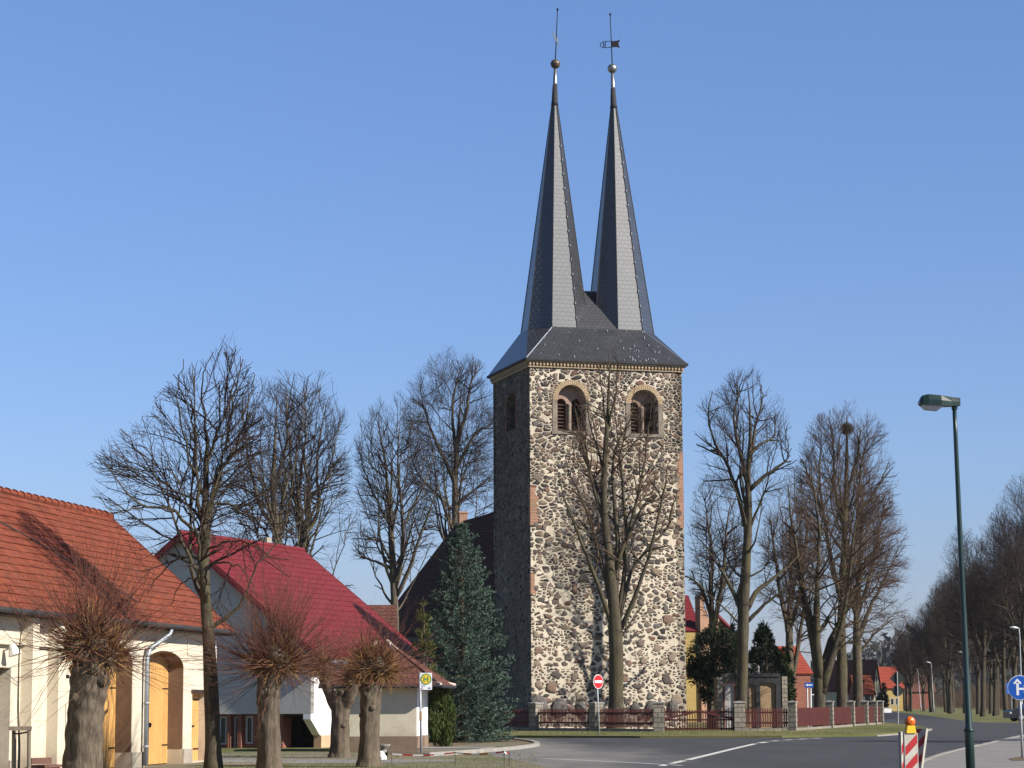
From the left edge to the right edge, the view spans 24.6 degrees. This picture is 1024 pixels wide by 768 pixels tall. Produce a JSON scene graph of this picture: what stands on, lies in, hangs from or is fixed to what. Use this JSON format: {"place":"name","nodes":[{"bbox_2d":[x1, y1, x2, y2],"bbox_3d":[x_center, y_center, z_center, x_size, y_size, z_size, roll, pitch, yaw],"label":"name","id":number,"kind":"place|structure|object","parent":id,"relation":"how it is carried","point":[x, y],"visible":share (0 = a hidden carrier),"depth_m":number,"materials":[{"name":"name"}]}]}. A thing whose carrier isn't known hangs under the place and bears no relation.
{"place":"outdoors","nodes":[
{"label":"outdoors","id":0,"kind":"place"},
{"bbox_2d":[222,758,454,762],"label":"path","id":1,"kind":"structure","parent":0,"point":[236,760],"depth_m":65.43,"materials":[{"name":"concrete"}]},
{"bbox_2d":[0,0,1023,667],"label":"sky","id":2,"kind":"structure","parent":0,"point":[828,195],"materials":[{"name":"blue"}]},
{"bbox_2d":[398,8,687,728],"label":"church","id":3,"kind":"structure","parent":0,"point":[547,602],"depth_m":139.59,"materials":[{"name":"grey stone"}]},
{"bbox_2d":[552,380,591,434],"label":"belfry window","id":4,"kind":"structure","parent":3,"relation":"in","point":[562,407],"depth_m":139.28,"materials":[{"name":"brown brick"}]},
{"bbox_2d":[626,385,663,437],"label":"belfry window","id":5,"kind":"structure","parent":3,"relation":"in","point":[642,397],"depth_m":140.47,"materials":[{"name":"brown brick"}]},
{"bbox_2d":[221,706,1023,755],"bbox_3d":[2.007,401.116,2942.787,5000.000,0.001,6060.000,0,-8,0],"label":"ground","id":6,"kind":"structure","parent":0,"point":[957,714],"depth_m":178.08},
{"bbox_2d":[209,376,322,551],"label":"bare tree","id":7,"kind":"object","parent":6,"relation":"on","point":[284,456],"visible":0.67,"depth_m":104.23,"materials":[{"name":"brown plant"}]},
{"bbox_2d":[154,530,432,747],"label":"gabled house","id":8,"kind":"structure","parent":6,"relation":"on","point":[304,723],"depth_m":87.09,"materials":[{"name":"tile"}]},
{"bbox_2d":[220,716,226,743],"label":"window","id":9,"kind":"structure","parent":8,"relation":"in","point":[223,720],"depth_m":86.65,"materials":[{"name":"grey glass"}]},
{"bbox_2d":[234,716,236,747],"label":"window","id":10,"kind":"structure","parent":8,"relation":"in","point":[235,721],"depth_m":86.44,"materials":[{"name":"grey glass"}]},
{"bbox_2d":[246,716,252,743],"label":"window","id":11,"kind":"structure","parent":8,"relation":"in","point":[249,719],"depth_m":86.29,"materials":[{"name":"grey glass"}]},
{"bbox_2d":[255,369,359,587],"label":"bare tree","id":12,"kind":"object","parent":6,"relation":"on","point":[328,475],"visible":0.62,"depth_m":108.21,"materials":[{"name":"brown plant"}]},
{"bbox_2d":[140,752,547,767],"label":"forecourt","id":13,"kind":"structure","parent":6,"relation":"on","point":[494,759],"depth_m":62.65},
{"bbox_2d":[8,726,31,767],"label":"tree stake frame","id":14,"kind":"object","parent":13,"relation":"on","point":[14,729],"visible":1,"depth_m":46.86,"materials":[{"name":"brown wood"}]},
{"bbox_2d":[0,584,50,767],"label":"young tree","id":15,"kind":"object","parent":13,"relation":"on","point":[18,720],"visible":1,"depth_m":47.14,"materials":[{"name":"brown plant"}]},
{"bbox_2d":[31,757,61,767],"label":"bench","id":16,"kind":"object","parent":13,"relation":"on","point":[47,762],"visible":0.9,"depth_m":51.62,"materials":[{"name":"brown wood"}]},
{"bbox_2d":[0,502,222,767],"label":"pollard tree","id":17,"kind":"object","parent":13,"relation":"on","point":[95,654],"visible":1,"depth_m":47.85,"materials":[{"name":"brown plant"}]},
{"bbox_2d":[0,486,238,767],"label":"barn","id":18,"kind":"structure","parent":13,"relation":"on","point":[145,724],"depth_m":59.71,"materials":[{"name":"tile"}]},
{"bbox_2d":[192,693,198,760],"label":"plank door","id":19,"kind":"structure","parent":18,"relation":"in","point":[195,699],"depth_m":65.33,"materials":[{"name":"wood"}]},
{"bbox_2d":[85,333,304,767],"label":"spreading tree","id":20,"kind":"object","parent":13,"relation":"on","point":[213,750],"visible":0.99,"depth_m":57.49,"materials":[{"name":"brown plant"}]},
{"bbox_2d":[157,533,399,767],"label":"pollard tree","id":21,"kind":"object","parent":13,"relation":"on","point":[277,655],"visible":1,"depth_m":56.32,"materials":[{"name":"brown plant"}]},
{"bbox_2d":[282,612,409,757],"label":"pollard tree","id":22,"kind":"object","parent":13,"relation":"on","point":[339,737],"visible":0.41,"depth_m":69.62,"materials":[{"name":"brown plant"}]},
{"bbox_2d":[311,596,446,766],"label":"pollard tree","id":23,"kind":"object","parent":13,"relation":"on","point":[378,665],"visible":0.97,"depth_m":59.28,"materials":[{"name":"brown plant"}]},
{"bbox_2d":[380,751,386,759],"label":"white stone","id":24,"kind":"object","parent":13,"relation":"on","point":[383,756],"visible":0.57,"depth_m":66.88,"materials":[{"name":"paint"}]},
{"bbox_2d":[392,751,508,755],"bbox_3d":[-1.574,9.489,59.434,3.077,0.400,0.215,-2,-8,16],"label":"barrier tape","id":25,"kind":"object","parent":13,"relation":"on","point":[452,753],"visible":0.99,"depth_m":59.52,"materials":[{"name":"plastic"}]},
{"bbox_2d":[185,727,917,767],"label":"grass","id":26,"kind":"structure","parent":13,"relation":"on","point":[649,732],"depth_m":106.81,"materials":[{"name":"plant"}]},
{"bbox_2d":[368,605,396,628],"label":"outbuilding","id":27,"kind":"structure","parent":6,"relation":"on","point":[390,608],"depth_m":119.87,"materials":[{"name":"beige brick"}]},
{"bbox_2d":[380,744,390,752],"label":"stone planter","id":28,"kind":"object","parent":6,"relation":"on","point":[384,747],"visible":0.69,"depth_m":75.38,"materials":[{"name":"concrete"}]},
{"bbox_2d":[318,639,455,751],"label":"bus shelter","id":29,"kind":"object","parent":6,"relation":"on","point":[399,722],"visible":0.37,"depth_m":78.83,"materials":[{"name":"beige paint"}]},
{"bbox_2d":[349,390,441,631],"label":"bare tree","id":30,"kind":"object","parent":6,"relation":"on","point":[396,569],"visible":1,"depth_m":127.88,"materials":[{"name":"brown plant"}]},
{"bbox_2d":[398,345,493,538],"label":"bare tree","id":31,"kind":"object","parent":6,"relation":"on","point":[452,470],"visible":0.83,"depth_m":176.59,"materials":[{"name":"brown plant"}]},
{"bbox_2d":[417,747,492,748],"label":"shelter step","id":32,"kind":"object","parent":6,"relation":"on","point":[454,747],"visible":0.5,"depth_m":79.34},
{"bbox_2d":[388,740,531,756],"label":"island","id":33,"kind":"structure","parent":6,"relation":"on","point":[404,751],"depth_m":78.16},
{"bbox_2d":[410,599,437,719],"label":"young conifer","id":34,"kind":"object","parent":33,"relation":"on","point":[422,615],"visible":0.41,"depth_m":87.42,"materials":[{"name":"green plant"}]},
{"bbox_2d":[419,673,431,752],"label":"bus stop sign","id":35,"kind":"object","parent":33,"relation":"on","point":[427,680],"visible":0.89,"depth_m":73.08,"materials":[{"name":"metal"}]},
{"bbox_2d":[428,671,457,746],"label":"thuja bush","id":36,"kind":"object","parent":33,"relation":"on","point":[442,712],"visible":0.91,"depth_m":81.94,"materials":[{"name":"green plant"}]},
{"bbox_2d":[416,520,520,742],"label":"blue spruce","id":37,"kind":"object","parent":33,"relation":"on","point":[471,650],"visible":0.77,"depth_m":92.51,"materials":[{"name":"grey plant"}]},
{"bbox_2d":[416,742,523,752],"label":"island path","id":38,"kind":"structure","parent":33,"relation":"on","point":[498,744],"depth_m":84.15,"materials":[{"name":"concrete"}]},
{"bbox_2d":[557,343,681,728],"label":"slender tree","id":39,"kind":"object","parent":6,"relation":"on","point":[616,598],"visible":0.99,"depth_m":131.05,"materials":[{"name":"brown plant"}]},
{"bbox_2d":[493,700,883,731],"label":"churchyard fence","id":40,"kind":"object","parent":6,"relation":"on","point":[830,715],"visible":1,"depth_m":127.41,"materials":[{"name":"stone"},{"name":"red-brown painted wood"}]},
{"bbox_2d":[664,707,733,730],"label":"picket gate","id":41,"kind":"structure","parent":40,"relation":"attached to","point":[689,712],"depth_m":121.96,"materials":[{"name":"wood"}]},
{"bbox_2d":[468,722,929,737],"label":"verge","id":42,"kind":"structure","parent":6,"relation":"on","point":[888,726],"depth_m":109.59,"materials":[{"name":"plant"}]},
{"bbox_2d":[593,674,602,735],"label":"no entry sign","id":43,"kind":"object","parent":42,"relation":"on","point":[598,681],"visible":1,"depth_m":106.56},
{"bbox_2d":[686,617,736,727],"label":"yew tree","id":44,"kind":"object","parent":6,"relation":"on","point":[702,667],"visible":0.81,"depth_m":144.33,"materials":[{"name":"green plant"}]},
{"bbox_2d":[685,474,743,664],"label":"bare tree","id":45,"kind":"object","parent":6,"relation":"on","point":[712,613],"visible":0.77,"depth_m":159.47,"materials":[{"name":"brown plant"}]},
{"bbox_2d":[724,623,736,672],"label":"slim conifer","id":46,"kind":"object","parent":6,"relation":"on","point":[732,628],"visible":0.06,"depth_m":153.16,"materials":[{"name":"green plant"}]},
{"bbox_2d":[686,366,798,729],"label":"bare tree","id":47,"kind":"object","parent":6,"relation":"on","point":[744,602],"visible":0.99,"depth_m":134.05,"materials":[{"name":"brown plant"}]},
{"bbox_2d":[714,665,787,727],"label":"burial vault","id":48,"kind":"object","parent":6,"relation":"on","point":[767,690],"visible":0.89,"depth_m":142.06,"materials":[{"name":"stone"}]},
{"bbox_2d":[748,619,791,698],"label":"dark conifer","id":49,"kind":"object","parent":6,"relation":"on","point":[766,650],"visible":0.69,"depth_m":150.83,"materials":[{"name":"green plant"}]},
{"bbox_2d":[771,646,798,700],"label":"dark bush","id":50,"kind":"object","parent":6,"relation":"on","point":[786,658],"visible":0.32,"depth_m":156.61,"materials":[{"name":"green plant"}]},
{"bbox_2d":[753,474,827,687],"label":"bare tree","id":51,"kind":"object","parent":6,"relation":"on","point":[789,631],"visible":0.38,"depth_m":164.27,"materials":[{"name":"brown plant"}]},
{"bbox_2d":[804,682,812,726],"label":"one way sign","id":52,"kind":"object","parent":6,"relation":"on","point":[807,685],"visible":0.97,"depth_m":146.71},
{"bbox_2d":[774,457,907,726],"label":"bare tree","id":53,"kind":"object","parent":6,"relation":"on","point":[823,665],"visible":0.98,"depth_m":138.23,"materials":[{"name":"brown plant"}]},
{"bbox_2d":[789,399,903,724],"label":"bare tree","id":54,"kind":"object","parent":6,"relation":"on","point":[841,677],"visible":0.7,"depth_m":150.07,"materials":[{"name":"brown plant"}]},
{"bbox_2d":[840,422,853,434],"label":"bird nest","id":55,"kind":"object","parent":54,"relation":"on","point":[849,428],"visible":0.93,"depth_m":150.97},
{"bbox_2d":[813,660,881,706],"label":"pale gable house","id":56,"kind":"structure","parent":6,"relation":"on","point":[869,667],"depth_m":331.60,"materials":[{"name":"paint"}]},
{"bbox_2d":[847,675,875,705],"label":"orange roof cottage","id":57,"kind":"structure","parent":6,"relation":"on","point":[869,692],"depth_m":261.06,"materials":[{"name":"tile"}]},
{"bbox_2d":[864,695,870,705],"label":"window","id":58,"kind":"structure","parent":57,"relation":"in","point":[866,697],"depth_m":259.70,"materials":[{"name":"white glass"}]},
{"bbox_2d":[822,464,914,723],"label":"bare tree","id":59,"kind":"object","parent":6,"relation":"on","point":[857,677],"visible":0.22,"depth_m":155.14,"materials":[{"name":"brown plant"}]},
{"bbox_2d":[876,682,889,706],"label":"cone conifer","id":60,"kind":"object","parent":6,"relation":"on","point":[883,696],"visible":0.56,"depth_m":326.81,"materials":[{"name":"green plant"}]},
{"bbox_2d":[748,624,1019,701],"bbox_3d":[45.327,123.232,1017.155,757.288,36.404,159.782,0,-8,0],"label":"distant wood","id":61,"kind":"object","parent":6,"relation":"on","point":[883,657],"visible":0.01,"depth_m":986.15,"materials":[{"name":"plant"}]},
{"bbox_2d":[884,707,891,712],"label":"garden wall","id":62,"kind":"structure","parent":6,"relation":"on","point":[887,709],"depth_m":314.88,"materials":[{"name":"white paint"}]},
{"bbox_2d":[878,667,904,710],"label":"red roof house","id":63,"kind":"structure","parent":6,"relation":"on","point":[885,675],"depth_m":369.34,"materials":[{"name":"tile"}]},
{"bbox_2d":[889,647,919,710],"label":"avenue tree","id":64,"kind":"object","parent":6,"relation":"on","point":[903,680],"visible":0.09,"depth_m":378.04,"materials":[{"name":"brown plant"}]},
{"bbox_2d":[889,614,921,710],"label":"avenue tree","id":65,"kind":"object","parent":6,"relation":"on","point":[895,657],"visible":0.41,"depth_m":350.16,"materials":[{"name":"brown plant"}]},
{"bbox_2d":[891,629,924,711],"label":"avenue tree","id":66,"kind":"object","parent":6,"relation":"on","point":[912,681],"visible":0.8,"depth_m":340.81,"materials":[{"name":"brown plant"}]},
{"bbox_2d":[889,621,926,710],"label":"avenue tree","id":67,"kind":"object","parent":6,"relation":"on","point":[896,641],"visible":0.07,"depth_m":365.12,"materials":[{"name":"brown plant"}]},
{"bbox_2d":[907,625,935,710],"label":"avenue tree","id":68,"kind":"object","parent":6,"relation":"on","point":[923,692],"visible":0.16,"depth_m":348.55,"materials":[{"name":"brown plant"}]},
{"bbox_2d":[909,604,940,711],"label":"avenue tree","id":69,"kind":"object","parent":6,"relation":"on","point":[924,656],"visible":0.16,"depth_m":335.71,"materials":[{"name":"brown plant"}]},
{"bbox_2d":[927,662,934,712],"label":"street lamp","id":70,"kind":"object","parent":6,"relation":"on","point":[932,690],"visible":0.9,"depth_m":314.51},
{"bbox_2d":[906,602,957,711],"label":"avenue tree","id":71,"kind":"object","parent":6,"relation":"on","point":[915,640],"visible":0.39,"depth_m":328.07,"materials":[{"name":"brown plant"}]},
{"bbox_2d":[920,570,962,713],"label":"avenue tree","id":72,"kind":"object","parent":6,"relation":"on","point":[949,676],"visible":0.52,"depth_m":284.57,"materials":[{"name":"brown plant"}]},
{"bbox_2d":[920,589,962,711],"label":"avenue tree","id":73,"kind":"object","parent":6,"relation":"on","point":[944,694],"visible":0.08,"depth_m":326.25,"materials":[{"name":"brown plant"}]},
{"bbox_2d":[921,611,961,681],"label":"avenue tree","id":74,"kind":"object","parent":6,"relation":"on","point":[938,664],"visible":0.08,"depth_m":318.56,"materials":[{"name":"brown plant"}]},
{"bbox_2d":[922,600,961,712],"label":"avenue tree","id":75,"kind":"object","parent":6,"relation":"on","point":[929,648],"visible":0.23,"depth_m":302.12,"materials":[{"name":"brown plant"}]},
{"bbox_2d":[919,573,972,712],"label":"avenue tree","id":76,"kind":"object","parent":6,"relation":"on","point":[946,680],"visible":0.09,"depth_m":304.63,"materials":[{"name":"brown plant"}]},
{"bbox_2d":[931,583,960,711],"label":"avenue tree","id":77,"kind":"object","parent":6,"relation":"on","point":[953,698],"depth_m":319.58,"materials":[{"name":"brown plant"}]},
{"bbox_2d":[932,570,974,712],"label":"avenue tree","id":78,"kind":"object","parent":6,"relation":"on","point":[961,670],"visible":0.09,"depth_m":291.98,"materials":[{"name":"brown plant"}]},
{"bbox_2d":[932,526,997,668],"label":"avenue tree","id":79,"kind":"object","parent":6,"relation":"on","point":[953,570],"visible":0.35,"depth_m":250.86,"materials":[{"name":"brown plant"}]},
{"bbox_2d":[943,574,991,711],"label":"avenue tree","id":80,"kind":"object","parent":6,"relation":"on","point":[960,647],"visible":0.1,"depth_m":265.72,"materials":[{"name":"brown plant"}]},
{"bbox_2d":[943,550,992,713],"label":"avenue tree","id":81,"kind":"object","parent":6,"relation":"on","point":[977,672],"visible":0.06,"depth_m":269.70,"materials":[{"name":"brown plant"}]},
{"bbox_2d":[935,677,1018,710],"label":"thicket","id":82,"kind":"object","parent":6,"relation":"on","point":[958,700],"visible":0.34,"depth_m":432.65,"materials":[{"name":"plant"}]},
{"bbox_2d":[941,524,1020,716],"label":"avenue tree","id":83,"kind":"object","parent":6,"relation":"on","point":[973,637],"visible":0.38,"depth_m":233.34,"materials":[{"name":"brown plant"}]},
{"bbox_2d":[954,556,1020,715],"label":"avenue tree","id":84,"kind":"object","parent":6,"relation":"on","point":[993,677],"visible":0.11,"depth_m":240.43,"materials":[{"name":"brown plant"}]},
{"bbox_2d":[974,633,1009,713],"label":"avenue tree","id":85,"kind":"object","parent":6,"relation":"on","point":[990,710],"visible":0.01,"depth_m":276.87,"materials":[{"name":"brown plant"}]},
{"bbox_2d":[969,577,1019,714],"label":"avenue tree","id":86,"kind":"object","parent":6,"relation":"on","point":[998,699],"visible":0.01,"depth_m":254.07,"materials":[{"name":"brown plant"}]},
{"bbox_2d":[966,516,1023,710],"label":"avenue tree","id":87,"kind":"object","parent":6,"relation":"on","point":[1004,666],"visible":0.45,"depth_m":216.28,"materials":[{"name":"brown plant"}]},
{"bbox_2d":[971,504,1023,708],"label":"avenue tree","id":88,"kind":"object","parent":6,"relation":"on","point":[1014,673],"visible":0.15,"depth_m":228.26,"materials":[{"name":"brown plant"}]},
{"bbox_2d":[979,526,1023,702],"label":"avenue tree","id":89,"kind":"object","parent":6,"relation":"on","point":[1006,592],"visible":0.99,"depth_m":199.42,"materials":[{"name":"brown plant"}]},
{"bbox_2d":[985,473,1023,653],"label":"avenue tree","id":90,"kind":"object","parent":6,"relation":"on","point":[1016,506],"visible":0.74,"depth_m":211.22,"materials":[{"name":"brown plant"}]},
{"bbox_2d":[987,544,1022,668],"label":"avenue tree","id":91,"kind":"object","parent":6,"relation":"on","point":[1007,634],"visible":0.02,"depth_m":241.84,"materials":[{"name":"brown plant"}]},
{"bbox_2d":[1003,703,1023,720],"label":"parked car","id":92,"kind":"object","parent":6,"relation":"on","point":[1012,714],"visible":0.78,"depth_m":177.25,"materials":[{"name":"grey metal"}]},
{"bbox_2d":[1010,626,1022,703],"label":"street lamp","id":93,"kind":"object","parent":6,"relation":"on","point":[1013,627],"visible":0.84,"depth_m":180.85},
{"bbox_2d":[685,595,729,721],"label":"house","id":94,"kind":"structure","parent":0,"point":[696,622],"depth_m":187.24,"materials":[{"name":"yellow paint"}]},
{"bbox_2d":[491,711,1023,767],"bbox_3d":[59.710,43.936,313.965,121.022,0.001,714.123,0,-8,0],"label":"road","id":95,"kind":"structure","parent":0,"point":[945,735],"depth_m":78.16,"materials":[{"name":"asphalt"}]},
{"bbox_2d":[424,738,539,755],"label":"island kerb","id":96,"kind":"structure","parent":95,"relation":"on","point":[534,743],"depth_m":77.36,"materials":[{"name":"concrete"}]},
{"bbox_2d":[543,742,765,765],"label":"road markings","id":97,"kind":"object","parent":95,"relation":"on","point":[689,758],"visible":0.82,"depth_m":68.03,"materials":[{"name":"paint"}]},
{"bbox_2d":[890,671,904,723],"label":"sign post","id":98,"kind":"object","parent":95,"relation":"on","point":[897,678],"visible":0.92,"depth_m":156.14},
{"bbox_2d":[898,732,903,767],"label":"hazard beacon","id":99,"kind":"object","parent":95,"relation":"on","point":[901,750],"visible":0.64,"depth_m":40.92,"materials":[{"name":"plastic"}]},
{"bbox_2d":[903,716,918,767],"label":"hazard beacon","id":100,"kind":"object","parent":95,"relation":"on","point":[910,740],"visible":1,"depth_m":40.50,"materials":[{"name":"plastic"}]},
{"bbox_2d":[916,728,927,767],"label":"hazard beacon","id":101,"kind":"object","parent":95,"relation":"on","point":[922,735],"visible":0.69,"depth_m":41.24,"materials":[{"name":"plastic"}]},
{"bbox_2d":[924,735,1023,761],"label":"sidewalk kerb","id":102,"kind":"structure","parent":95,"relation":"on","point":[931,757],"depth_m":73.00,"materials":[{"name":"concrete"}]},
{"bbox_2d":[764,646,813,707],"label":"red brick house","id":103,"kind":"structure","parent":0,"point":[804,672],"depth_m":203.57,"materials":[{"name":"tile"}]},
{"bbox_2d":[898,668,936,708],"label":"brown roof house","id":104,"kind":"structure","parent":0,"point":[916,696],"depth_m":456.17,"materials":[{"name":"red brick"}]},
{"bbox_2d":[923,736,1023,767],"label":"sidewalk","id":105,"kind":"structure","parent":0,"point":[998,754],"depth_m":63.30,"materials":[{"name":"concrete"}]},
{"bbox_2d":[918,394,974,767],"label":"green street lamp","id":106,"kind":"object","parent":105,"relation":"on","point":[929,402],"visible":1,"depth_m":40.89,"materials":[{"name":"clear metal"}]},
{"bbox_2d":[1009,756,1023,760],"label":"sign bed","id":107,"kind":"object","parent":105,"relation":"on","point":[1016,758],"visible":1,"depth_m":61.65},
{"bbox_2d":[1008,675,1023,757],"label":"arrow sign","id":108,"kind":"object","parent":107,"relation":"on","point":[1015,687],"visible":0.94,"depth_m":62.08,"materials":[{"name":"metal"}]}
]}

